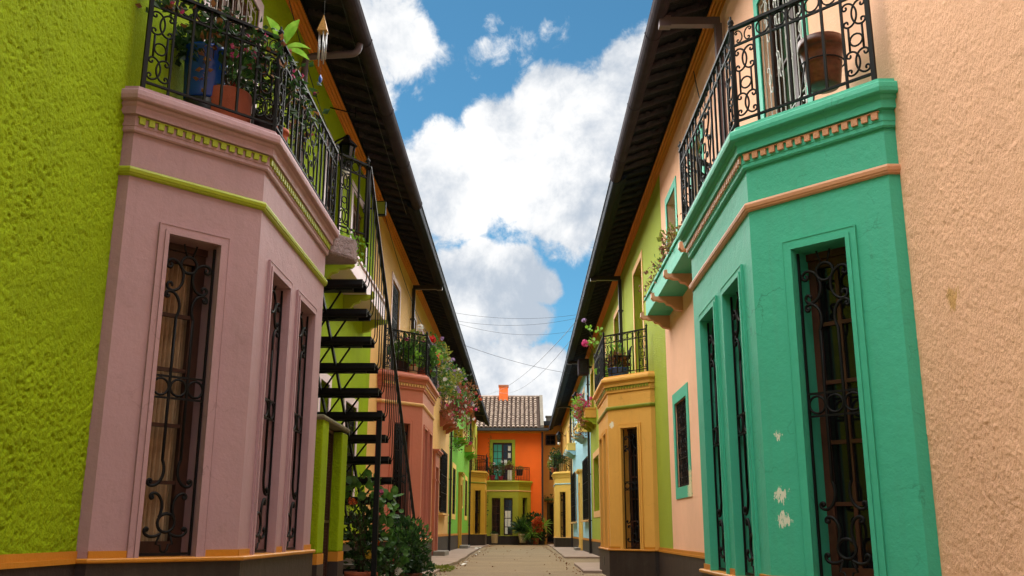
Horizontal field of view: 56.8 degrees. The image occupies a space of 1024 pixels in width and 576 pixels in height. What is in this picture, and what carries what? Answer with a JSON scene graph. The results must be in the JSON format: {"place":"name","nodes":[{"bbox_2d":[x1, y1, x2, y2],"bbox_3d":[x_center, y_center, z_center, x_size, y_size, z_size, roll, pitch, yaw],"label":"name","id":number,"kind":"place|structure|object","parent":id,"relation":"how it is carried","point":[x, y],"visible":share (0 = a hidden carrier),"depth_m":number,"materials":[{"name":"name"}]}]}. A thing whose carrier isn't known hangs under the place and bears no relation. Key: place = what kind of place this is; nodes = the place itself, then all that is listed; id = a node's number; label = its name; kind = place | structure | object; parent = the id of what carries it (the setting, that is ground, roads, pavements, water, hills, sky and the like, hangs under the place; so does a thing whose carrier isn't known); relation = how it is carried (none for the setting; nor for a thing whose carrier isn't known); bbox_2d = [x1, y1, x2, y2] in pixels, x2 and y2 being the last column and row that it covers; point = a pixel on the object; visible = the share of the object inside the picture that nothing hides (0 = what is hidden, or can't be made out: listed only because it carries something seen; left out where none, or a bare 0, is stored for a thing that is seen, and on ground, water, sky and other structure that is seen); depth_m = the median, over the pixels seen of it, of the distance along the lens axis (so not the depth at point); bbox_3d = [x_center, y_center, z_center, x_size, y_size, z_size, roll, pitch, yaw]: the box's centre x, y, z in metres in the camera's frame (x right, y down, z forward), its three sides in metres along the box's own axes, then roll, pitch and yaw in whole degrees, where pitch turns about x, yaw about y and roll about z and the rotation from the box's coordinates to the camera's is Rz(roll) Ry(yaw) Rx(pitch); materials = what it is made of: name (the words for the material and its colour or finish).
{"place":"outdoors","nodes":[
{"label":"outdoors","id":0,"kind":"place"},
{"bbox_2d":[343,564,368,568],"bbox_3d":[-1.997,3.655,11.811,0.370,0.420,0.250,0,-14,1],"label":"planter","id":1,"kind":"object","parent":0,"point":[352,566],"visible":0.19,"depth_m":11.73,"materials":[{"name":"ceramic"}]},
{"bbox_2d":[381,569,439,575],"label":"pavement","id":2,"kind":"structure","parent":0,"point":[434,571],"depth_m":18.40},
{"bbox_2d":[343,469,403,575],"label":"potted plant","id":3,"kind":"object","parent":2,"relation":"on","point":[361,554],"visible":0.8,"depth_m":11.40,"materials":[{"name":"green plant"}]},
{"bbox_2d":[431,548,478,568],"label":"pavement","id":4,"kind":"structure","parent":0,"point":[455,556],"depth_m":27.34,"materials":[{"name":"concrete"}]},
{"bbox_2d":[468,408,489,545],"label":"house","id":5,"kind":"structure","parent":0,"point":[478,517],"depth_m":49.29,"materials":[{"name":"paint"}]},
{"bbox_2d":[470,544,488,548],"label":"pavement","id":6,"kind":"structure","parent":0,"point":[481,546],"depth_m":45.60,"materials":[{"name":"concrete"}]},
{"bbox_2d":[360,0,652,420],"label":"sky","id":7,"kind":"structure","parent":0,"point":[510,114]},
{"bbox_2d":[476,385,548,544],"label":"house","id":8,"kind":"structure","parent":0,"point":[515,429],"depth_m":57.78,"materials":[{"name":"orange paint"}]},
{"bbox_2d":[488,462,497,478],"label":"potted plant","id":9,"kind":"object","parent":8,"relation":"on","point":[493,474],"visible":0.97,"depth_m":56.99,"materials":[{"name":"green plant"}]},
{"bbox_2d":[495,460,505,478],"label":"potted plant","id":10,"kind":"object","parent":8,"relation":"on","point":[498,469],"visible":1,"depth_m":56.99,"materials":[{"name":"green plant"}]},
{"bbox_2d":[489,440,514,478],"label":"window","id":11,"kind":"structure","parent":8,"relation":"in","point":[504,450],"depth_m":57.98,"materials":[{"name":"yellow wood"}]},
{"bbox_2d":[504,460,513,478],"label":"potted plant","id":12,"kind":"object","parent":8,"relation":"on","point":[509,470],"visible":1,"depth_m":56.98,"materials":[{"name":"green plant"}]},
{"bbox_2d":[512,466,523,478],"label":"potted plant","id":13,"kind":"object","parent":8,"relation":"on","point":[518,471],"visible":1,"depth_m":56.95,"materials":[{"name":"brown plant"}]},
{"bbox_2d":[433,545,605,575],"bbox_3d":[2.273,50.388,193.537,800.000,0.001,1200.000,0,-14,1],"label":"street","id":14,"kind":"structure","parent":0,"point":[527,561],"depth_m":24.46,"materials":[{"name":"stone"}]},
{"bbox_2d":[0,0,421,575],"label":"house","id":15,"kind":"structure","parent":14,"relation":"on","point":[166,272],"depth_m":6.63,"materials":[{"name":"paint"}]},
{"bbox_2d":[183,95,211,109],"bbox_3d":[-2.490,-1.339,7.577,0.300,0.310,0.300,0,-14,1],"label":"stool","id":16,"kind":"object","parent":15,"relation":"on","point":[197,103],"visible":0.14,"depth_m":7.47,"materials":[{"name":"black plastic"}]},
{"bbox_2d":[170,9,239,99],"bbox_3d":[-2.495,-1.913,7.732,0.646,0.885,0.658,0,-14,1],"label":"potted plant","id":17,"kind":"object","parent":16,"relation":"on","point":[183,42],"visible":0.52,"depth_m":7.54,"materials":[{"name":"blue plant"}]},
{"bbox_2d":[135,0,329,153],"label":"creeper","id":18,"kind":"object","parent":15,"relation":"attached to","point":[261,38],"visible":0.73,"depth_m":7.41,"materials":[{"name":"green plant"}]},
{"bbox_2d":[201,0,263,122],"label":"window","id":19,"kind":"structure","parent":15,"relation":"in","point":[238,5],"depth_m":9.74,"materials":[{"name":"white glass"}]},
{"bbox_2d":[227,66,252,89],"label":"potted plant","id":20,"kind":"object","parent":15,"relation":"on","point":[234,76],"visible":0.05,"depth_m":8.06,"materials":[{"name":"green plant"}]},
{"bbox_2d":[211,27,298,122],"bbox_3d":[-2.179,-1.654,7.811,0.823,1.048,0.705,0,-14,1],"label":"potted plant","id":21,"kind":"object","parent":15,"relation":"on","point":[245,102],"visible":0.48,"depth_m":7.62,"materials":[{"name":"green plant"}]},
{"bbox_2d":[249,63,298,129],"bbox_3d":[-1.991,-1.468,7.903,0.370,0.736,0.666,0,-14,1],"label":"potted plant","id":22,"kind":"object","parent":15,"relation":"on","point":[260,124],"visible":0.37,"depth_m":7.78,"materials":[{"name":"green plant"}]},
{"bbox_2d":[264,16,309,140],"bbox_3d":[-1.911,-1.672,7.875,0.429,1.117,0.423,-9,-17,32],"label":"potted plant","id":23,"kind":"object","parent":15,"relation":"on","point":[290,30],"visible":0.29,"depth_m":7.91,"materials":[{"name":"green plant"}]},
{"bbox_2d":[288,113,306,151],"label":"creeper","id":24,"kind":"object","parent":15,"relation":"attached to","point":[298,131],"visible":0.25,"depth_m":9.40,"materials":[{"name":"green plant"}]},
{"bbox_2d":[317,2,328,82],"bbox_3d":[-1.933,-2.769,9.727,0.100,1.470,0.100,0,-14,1],"label":"wind chime","id":25,"kind":"object","parent":15,"relation":"hanging from","point":[322,29],"visible":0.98,"depth_m":9.65,"materials":[{"name":"metal"}]},
{"bbox_2d":[317,374,331,411],"bbox_3d":[-2.645,2.620,13.038,0.024,2.930,0.860,0,-14,1],"label":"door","id":26,"kind":"structure","parent":15,"relation":"in","point":[325,377],"depth_m":13.42,"materials":[{"name":"white wood"}]},
{"bbox_2d":[289,0,364,202],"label":"cable","id":27,"kind":"object","parent":15,"relation":"attached to","point":[312,84],"visible":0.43,"depth_m":12.06,"materials":[{"name":"metal"}]},
{"bbox_2d":[324,129,342,234],"bbox_3d":[-2.718,-1.334,13.907,0.194,1.640,1.240,0,-14,1],"label":"window","id":28,"kind":"structure","parent":15,"relation":"in","point":[328,129],"depth_m":14.25,"materials":[{"name":"beige glass"}]},
{"bbox_2d":[330,107,355,117],"bbox_3d":[-2.457,-2.584,13.777,0.391,0.160,0.018,6,-15,-21],"label":"wall bracket","id":29,"kind":"object","parent":15,"relation":"attached to","point":[345,111],"depth_m":13.78,"materials":[{"name":"metal"}]},
{"bbox_2d":[330,135,357,178],"bbox_3d":[-2.489,-1.898,13.663,0.516,0.662,0.271,0,-14,1],"label":"wall lantern","id":30,"kind":"object","parent":15,"relation":"attached to","point":[347,145],"depth_m":13.61,"materials":[{"name":"metal"}]},
{"bbox_2d":[343,398,358,496],"bbox_3d":[-2.704,2.598,15.213,0.194,1.710,1.260,0,-14,1],"label":"window","id":31,"kind":"structure","parent":15,"relation":"in","point":[351,401],"depth_m":15.55,"materials":[{"name":"white wood"}]},
{"bbox_2d":[349,180,366,267],"bbox_3d":[-2.692,-0.737,16.097,0.194,1.710,1.660,0,-14,1],"label":"door","id":32,"kind":"structure","parent":15,"relation":"in","point":[353,208],"depth_m":16.34,"materials":[{"name":"beige glass"}]},
{"bbox_2d":[341,0,406,214],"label":"cable","id":33,"kind":"object","parent":15,"relation":"attached to","point":[371,101],"visible":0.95,"depth_m":13.54,"materials":[{"name":"metal"}]},
{"bbox_2d":[363,201,386,216],"bbox_3d":[-2.403,-1.388,16.562,0.400,0.260,0.110,0,-14,1],"label":"flood light","id":34,"kind":"object","parent":15,"relation":"attached to","point":[381,207],"visible":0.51,"depth_m":16.52,"materials":[{"name":"metal"}]},
{"bbox_2d":[310,414,349,575],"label":"gate","id":35,"kind":"structure","parent":14,"relation":"on","point":[328,500],"depth_m":10.18,"materials":[{"name":"paint"}]},
{"bbox_2d":[322,430,333,575],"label":"gate door","id":36,"kind":"structure","parent":35,"relation":"in","point":[331,434],"depth_m":10.25,"materials":[{"name":"green wood"}]},
{"bbox_2d":[317,153,414,575],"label":"metal stair","id":37,"kind":"object","parent":14,"relation":"on","point":[343,250],"visible":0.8,"depth_m":11.02,"materials":[{"name":"metal"}]},
{"bbox_2d":[339,225,371,267],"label":"creeper","id":38,"kind":"object","parent":37,"relation":"on","point":[353,238],"visible":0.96,"depth_m":9.99,"materials":[{"name":"green plant"}]},
{"bbox_2d":[370,533,412,575],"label":"potted plant","id":39,"kind":"object","parent":14,"relation":"on","point":[399,569],"visible":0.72,"depth_m":11.55,"materials":[{"name":"green plant"}]},
{"bbox_2d":[386,514,436,575],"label":"potted plant","id":40,"kind":"object","parent":14,"relation":"on","point":[419,557],"visible":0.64,"depth_m":12.08,"materials":[{"name":"green plant"}]},
{"bbox_2d":[363,191,472,567],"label":"house","id":41,"kind":"structure","parent":14,"relation":"on","point":[428,433],"depth_m":20.26,"materials":[{"name":"red paint"}]},
{"bbox_2d":[389,271,400,369],"bbox_3d":[-2.639,0.957,20.638,0.194,2.340,1.460,0,-14,1],"label":"window","id":42,"kind":"structure","parent":41,"relation":"in","point":[394,293],"depth_m":20.90,"materials":[{"name":"brown wood"}]},
{"bbox_2d":[388,336,416,371],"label":"potted plant","id":43,"kind":"object","parent":41,"relation":"on","point":[400,363],"visible":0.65,"depth_m":18.95,"materials":[{"name":"green plant"}]},
{"bbox_2d":[385,217,428,335],"bbox_3d":[-2.467,-0.027,23.056,0.010,0.683,9.401,0,-14,1],"label":"cable","id":44,"kind":"object","parent":41,"relation":"attached to","point":[401,271],"visible":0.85,"depth_m":21.11,"materials":[{"name":"metal"}]},
{"bbox_2d":[399,324,425,371],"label":"potted plant","id":45,"kind":"object","parent":41,"relation":"on","point":[417,337],"visible":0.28,"depth_m":19.51,"materials":[{"name":"green plant"}]},
{"bbox_2d":[402,348,423,373],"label":"potted plant","id":46,"kind":"object","parent":41,"relation":"on","point":[416,355],"visible":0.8,"depth_m":18.92,"materials":[{"name":"green plant"}]},
{"bbox_2d":[415,335,442,376],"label":"potted plant","id":47,"kind":"object","parent":41,"relation":"on","point":[434,360],"visible":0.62,"depth_m":19.84,"materials":[{"name":"green plant"}]},
{"bbox_2d":[415,331,456,392],"bbox_3d":[-1.844,1.906,23.097,1.031,1.287,3.330,0,-14,1],"label":"flowering plant","id":48,"kind":"object","parent":41,"relation":"on","point":[443,368],"visible":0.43,"depth_m":22.90,"materials":[{"name":"green plant"}]},
{"bbox_2d":[431,449,442,555],"bbox_3d":[-2.356,6.756,29.681,0.210,3.270,1.580,0,-14,1],"label":"door","id":49,"kind":"structure","parent":41,"relation":"in","point":[437,453],"depth_m":29.57,"materials":[{"name":"paint"}]},
{"bbox_2d":[438,448,448,515],"bbox_3d":[-2.426,6.719,32.684,0.340,2.190,2.680,0,-14,1],"label":"window","id":50,"kind":"structure","parent":41,"relation":"in","point":[442,510],"depth_m":32.77,"materials":[{"name":"pink paint"}]},
{"bbox_2d":[438,358,467,402],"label":"flowering plant","id":51,"kind":"object","parent":41,"relation":"attached to","point":[458,380],"visible":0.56,"depth_m":27.60,"materials":[{"name":"green plant"}]},
{"bbox_2d":[448,416,462,452],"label":"creeper","id":52,"kind":"object","parent":41,"relation":"attached to","point":[457,436],"visible":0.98,"depth_m":32.85,"materials":[{"name":"green plant"}]},
{"bbox_2d":[439,380,481,426],"bbox_3d":[-1.769,3.920,32.609,1.471,1.680,3.715,0,-14,1],"label":"flowering plant","id":53,"kind":"object","parent":41,"relation":"on","point":[461,408],"visible":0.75,"depth_m":32.18,"materials":[{"name":"pink plant"}]},
{"bbox_2d":[465,345,564,372],"bbox_3d":[0.265,2.576,33.816,0.011,0.275,5.795,-12,-19,40],"label":"cable","id":54,"kind":"object","parent":41,"relation":"attached to","point":[514,361],"visible":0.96,"depth_m":33.54,"materials":[{"name":"metal"}]},
{"bbox_2d":[454,322,580,334],"bbox_3d":[0.199,1.245,28.170,3.958,0.291,0.006,5,-15,-16],"label":"cable","id":55,"kind":"object","parent":41,"relation":"attached to","point":[516,334],"visible":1,"depth_m":28.11,"materials":[{"name":"metal"}]},
{"bbox_2d":[433,550,448,555],"bbox_3d":[-2.196,8.250,29.348,0.360,0.210,1.700,0,-14,1],"label":"stone step","id":56,"kind":"object","parent":14,"relation":"on","point":[441,553],"visible":0.56,"depth_m":28.54,"materials":[{"name":"stone"}]},
{"bbox_2d":[431,563,454,571],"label":"moss","id":57,"kind":"object","parent":14,"relation":"on","point":[442,567],"visible":0.69,"depth_m":19.58,"materials":[{"name":"green plant"}]},
{"bbox_2d":[459,545,469,548],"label":"stone step","id":58,"kind":"object","parent":14,"relation":"on","point":[464,546],"visible":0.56,"depth_m":40.16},
{"bbox_2d":[448,365,485,549],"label":"house","id":59,"kind":"structure","parent":14,"relation":"on","point":[461,490],"depth_m":41.65,"materials":[{"name":"green paint"}]},
{"bbox_2d":[451,462,455,519],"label":"window","id":60,"kind":"structure","parent":59,"relation":"in","point":[453,515],"depth_m":38.43,"materials":[{"name":"yellow paint"}]},
{"bbox_2d":[457,472,464,547],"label":"door","id":61,"kind":"structure","parent":59,"relation":"in","point":[460,474],"depth_m":40.97,"materials":[{"name":"yellow paint"}]},
{"bbox_2d":[459,424,472,447],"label":"creeper","id":62,"kind":"object","parent":59,"relation":"attached to","point":[466,435],"visible":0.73,"depth_m":39.13,"materials":[{"name":"green plant"}]},
{"bbox_2d":[464,475,467,519],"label":"window","id":63,"kind":"structure","parent":59,"relation":"in","point":[466,478],"depth_m":46.44,"materials":[{"name":"yellow paint"}]},
{"bbox_2d":[490,531,497,542],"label":"potted plant","id":64,"kind":"object","parent":14,"relation":"on","point":[494,538],"visible":1,"depth_m":54.98,"materials":[{"name":"beige plant"}]},
{"bbox_2d":[434,545,583,575],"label":"fallen leaves","id":65,"kind":"object","parent":14,"relation":"on","point":[514,559],"visible":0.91,"depth_m":25.84,"materials":[{"name":"orange plant"}]},
{"bbox_2d":[508,514,537,542],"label":"potted plant","id":66,"kind":"object","parent":14,"relation":"on","point":[520,525],"visible":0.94,"depth_m":55.05,"materials":[{"name":"green plant"}]},
{"bbox_2d":[519,523,540,544],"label":"potted plant","id":67,"kind":"object","parent":14,"relation":"on","point":[530,531],"visible":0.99,"depth_m":54.65,"materials":[{"name":"green plant"}]},
{"bbox_2d":[524,511,543,543],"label":"potted plant","id":68,"kind":"object","parent":14,"relation":"on","point":[537,521],"visible":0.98,"depth_m":54.93,"materials":[{"name":"red plant"}]},
{"bbox_2d":[531,517,551,543],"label":"potted plant","id":69,"kind":"object","parent":14,"relation":"on","point":[542,539],"visible":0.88,"depth_m":55.09,"materials":[{"name":"green plant"}]},
{"bbox_2d":[566,162,672,575],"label":"house","id":70,"kind":"structure","parent":14,"relation":"on","point":[626,419],"depth_m":17.91,"materials":[{"name":"paint"}]},
{"bbox_2d":[458,313,571,318],"bbox_3d":[0.194,0.796,27.769,3.818,0.220,0.006,2,-15,-8],"label":"cable","id":71,"kind":"object","parent":70,"relation":"attached to","point":[517,318],"visible":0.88,"depth_m":27.75,"materials":[{"name":"metal"}]},
{"bbox_2d":[481,320,576,394],"bbox_3d":[-0.321,3.829,44.703,0.010,2.808,35.865,2,-14,-7],"label":"cable","id":72,"kind":"object","parent":70,"relation":"attached to","point":[537,362],"visible":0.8,"depth_m":33.71,"materials":[{"name":"metal"}]},
{"bbox_2d":[494,331,577,392],"bbox_3d":[0.390,3.994,45.685,0.010,3.034,33.705,2,-14,-5],"label":"cable","id":73,"kind":"object","parent":70,"relation":"attached to","point":[552,361],"visible":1,"depth_m":33.74,"materials":[{"name":"metal"}]},
{"bbox_2d":[573,407,586,443],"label":"creeper","id":74,"kind":"object","parent":70,"relation":"attached to","point":[581,425],"visible":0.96,"depth_m":31.64,"materials":[{"name":"green plant"}]},
{"bbox_2d":[570,393,591,421],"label":"flowering plant","id":75,"kind":"object","parent":70,"relation":"on","point":[579,402],"visible":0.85,"depth_m":31.92,"materials":[{"name":"green plant"}]},
{"bbox_2d":[578,359,591,375],"bbox_3d":[2.570,2.795,33.391,0.489,0.560,0.424,0,-14,1],"label":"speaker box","id":76,"kind":"object","parent":70,"relation":"attached to","point":[583,367],"visible":1,"depth_m":33.20,"materials":[{"name":"black plastic"}]},
{"bbox_2d":[590,363,594,406],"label":"window","id":77,"kind":"structure","parent":70,"relation":"in","point":[592,369],"depth_m":33.09,"materials":[{"name":"paint"}]},
{"bbox_2d":[581,318,608,376],"bbox_3d":[1.767,1.386,20.308,0.873,1.672,0.480,-13,-20,42],"label":"potted plant","id":78,"kind":"object","parent":70,"relation":"on","point":[584,343],"visible":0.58,"depth_m":20.29,"materials":[{"name":"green plant"}]},
{"bbox_2d":[593,448,599,517],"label":"window","id":79,"kind":"structure","parent":70,"relation":"in","point":[596,513],"depth_m":31.50,"materials":[{"name":"paint"}]},
{"bbox_2d":[613,306,618,349],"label":"window","id":80,"kind":"structure","parent":70,"relation":"in","point":[617,309],"depth_m":24.97,"materials":[{"name":"paint"}]},
{"bbox_2d":[605,342,629,370],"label":"potted plant","id":81,"kind":"object","parent":70,"relation":"on","point":[619,346],"visible":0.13,"depth_m":19.52,"materials":[{"name":"green plant"}]},
{"bbox_2d":[605,349,631,376],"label":"potted plant","id":82,"kind":"object","parent":70,"relation":"on","point":[614,369],"visible":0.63,"depth_m":18.43,"materials":[{"name":"green plant"}]},
{"bbox_2d":[612,346,631,373],"bbox_3d":[2.162,1.502,18.662,0.362,0.632,0.610,0,-14,1],"label":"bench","id":83,"kind":"object","parent":70,"relation":"on","point":[629,353],"visible":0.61,"depth_m":18.41,"materials":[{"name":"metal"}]},
{"bbox_2d":[632,250,645,372],"bbox_3d":[2.653,0.726,19.784,0.024,2.680,1.710,0,-14,1],"label":"window","id":84,"kind":"structure","parent":70,"relation":"in","point":[639,259],"depth_m":20.12,"materials":[{"name":"paint"}]},
{"bbox_2d":[610,0,1023,575],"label":"house","id":85,"kind":"structure","parent":14,"relation":"on","point":[834,300],"depth_m":6.21,"materials":[{"name":"teal paint"}]},
{"bbox_2d":[638,210,681,302],"bbox_3d":[2.224,-0.400,13.823,0.518,0.515,3.885,1,-14,-2],"label":"creeper","id":86,"kind":"object","parent":85,"relation":"on","point":[661,259],"visible":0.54,"depth_m":13.92,"materials":[{"name":"green plant"}]},
{"bbox_2d":[653,222,677,268],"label":"potted plant","id":87,"kind":"object","parent":85,"relation":"on","point":[660,236],"visible":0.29,"depth_m":13.76,"materials":[{"name":"green plant"}]},
{"bbox_2d":[665,176,677,244],"bbox_3d":[2.601,-0.796,15.348,0.024,1.730,1.160,0,-14,1],"label":"window","id":88,"kind":"structure","parent":85,"relation":"in","point":[673,187],"depth_m":15.27,"materials":[{"name":"green paint"}]},
{"bbox_2d":[672,382,692,498],"bbox_3d":[2.653,2.355,14.412,0.154,1.640,1.430,0,-14,1],"label":"window","id":89,"kind":"structure","parent":85,"relation":"in","point":[685,489],"depth_m":14.48,"materials":[{"name":"teal wood"}]},
{"bbox_2d":[689,125,704,187],"bbox_3d":[2.659,-1.358,13.091,0.194,1.760,1.010,0,-14,1],"label":"window","id":90,"kind":"structure","parent":85,"relation":"in","point":[701,130],"depth_m":12.79,"materials":[{"name":"green paint"}]},
{"bbox_2d":[693,71,703,109],"bbox_3d":[2.480,-2.591,12.506,0.013,1.109,1.011,-1,-14,4],"label":"cable","id":91,"kind":"object","parent":85,"relation":"hanging from","point":[697,87],"visible":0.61,"depth_m":12.80,"materials":[{"name":"metal"}]},
{"bbox_2d":[753,0,812,118],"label":"window","id":92,"kind":"structure","parent":85,"relation":"in","point":[795,29],"depth_m":9.27,"materials":[{"name":"green paint"}]},
{"bbox_2d":[797,31,843,105],"bbox_3d":[2.242,-1.512,6.813,0.328,0.561,0.328,-10,-18,35],"label":"flower pot","id":93,"kind":"object","parent":85,"relation":"on","point":[834,49],"visible":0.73,"depth_m":6.73,"materials":[{"name":"brown ceramic"}]},
{"bbox_2d":[543,416,561,544],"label":"house","id":94,"kind":"structure","parent":0,"point":[549,439],"depth_m":58.38,"materials":[{"name":"paint"}]},
{"bbox_2d":[545,501,553,543],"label":"door","id":95,"kind":"structure","parent":94,"relation":"in","point":[549,505],"depth_m":57.95,"materials":[{"name":"beige paint"}]},
{"bbox_2d":[544,433,555,445],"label":"window","id":96,"kind":"structure","parent":94,"relation":"in","point":[550,438],"depth_m":59.06,"materials":[{"name":"beige paint"}]},
{"bbox_2d":[549,461,557,480],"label":"window","id":97,"kind":"structure","parent":94,"relation":"in","point":[550,474],"depth_m":58.52,"materials":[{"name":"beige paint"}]},
{"bbox_2d":[549,399,572,546],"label":"house","id":98,"kind":"structure","parent":0,"point":[562,507],"depth_m":47.33,"materials":[{"name":"yellow paint"}]},
{"bbox_2d":[547,447,559,472],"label":"potted plant","id":99,"kind":"object","parent":98,"relation":"on","point":[550,463],"visible":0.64,"depth_m":48.65,"materials":[{"name":"green plant"}]},
{"bbox_2d":[551,448,568,471],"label":"potted plant","id":100,"kind":"object","parent":98,"relation":"on","point":[558,462],"visible":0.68,"depth_m":47.98,"materials":[{"name":"green plant"}]},
{"bbox_2d":[556,431,564,444],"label":"wall lantern","id":101,"kind":"object","parent":98,"relation":"attached to","point":[558,435],"depth_m":54.23,"materials":[{"name":"metal"}]},
{"bbox_2d":[555,352,591,551],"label":"house","id":102,"kind":"structure","parent":0,"point":[571,382],"depth_m":39.56,"materials":[{"name":"blue paint"}]},
{"bbox_2d":[570,472,576,523],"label":"window","id":103,"kind":"structure","parent":102,"relation":"in","point":[573,476],"depth_m":44.04,"materials":[{"name":"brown wood"}]},
{"bbox_2d":[575,469,582,549],"bbox_3d":[2.785,9.188,39.114,0.210,3.270,1.580,0,-14,1],"label":"door","id":104,"kind":"structure","parent":102,"relation":"in","point":[579,471],"depth_m":38.70,"materials":[{"name":"yellow paint"}]},
{"bbox_2d":[581,456,588,521],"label":"window","id":105,"kind":"structure","parent":102,"relation":"in","point":[585,462],"depth_m":35.61,"materials":[{"name":"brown wood"}]},
{"bbox_2d":[552,547,599,558],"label":"pavement","id":106,"kind":"structure","parent":0,"point":[567,552],"depth_m":32.95,"materials":[{"name":"concrete"}]},
{"bbox_2d":[574,562,601,572],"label":"pavement","id":107,"kind":"structure","parent":0,"point":[588,567],"depth_m":21.09,"materials":[{"name":"concrete"}]}
]}

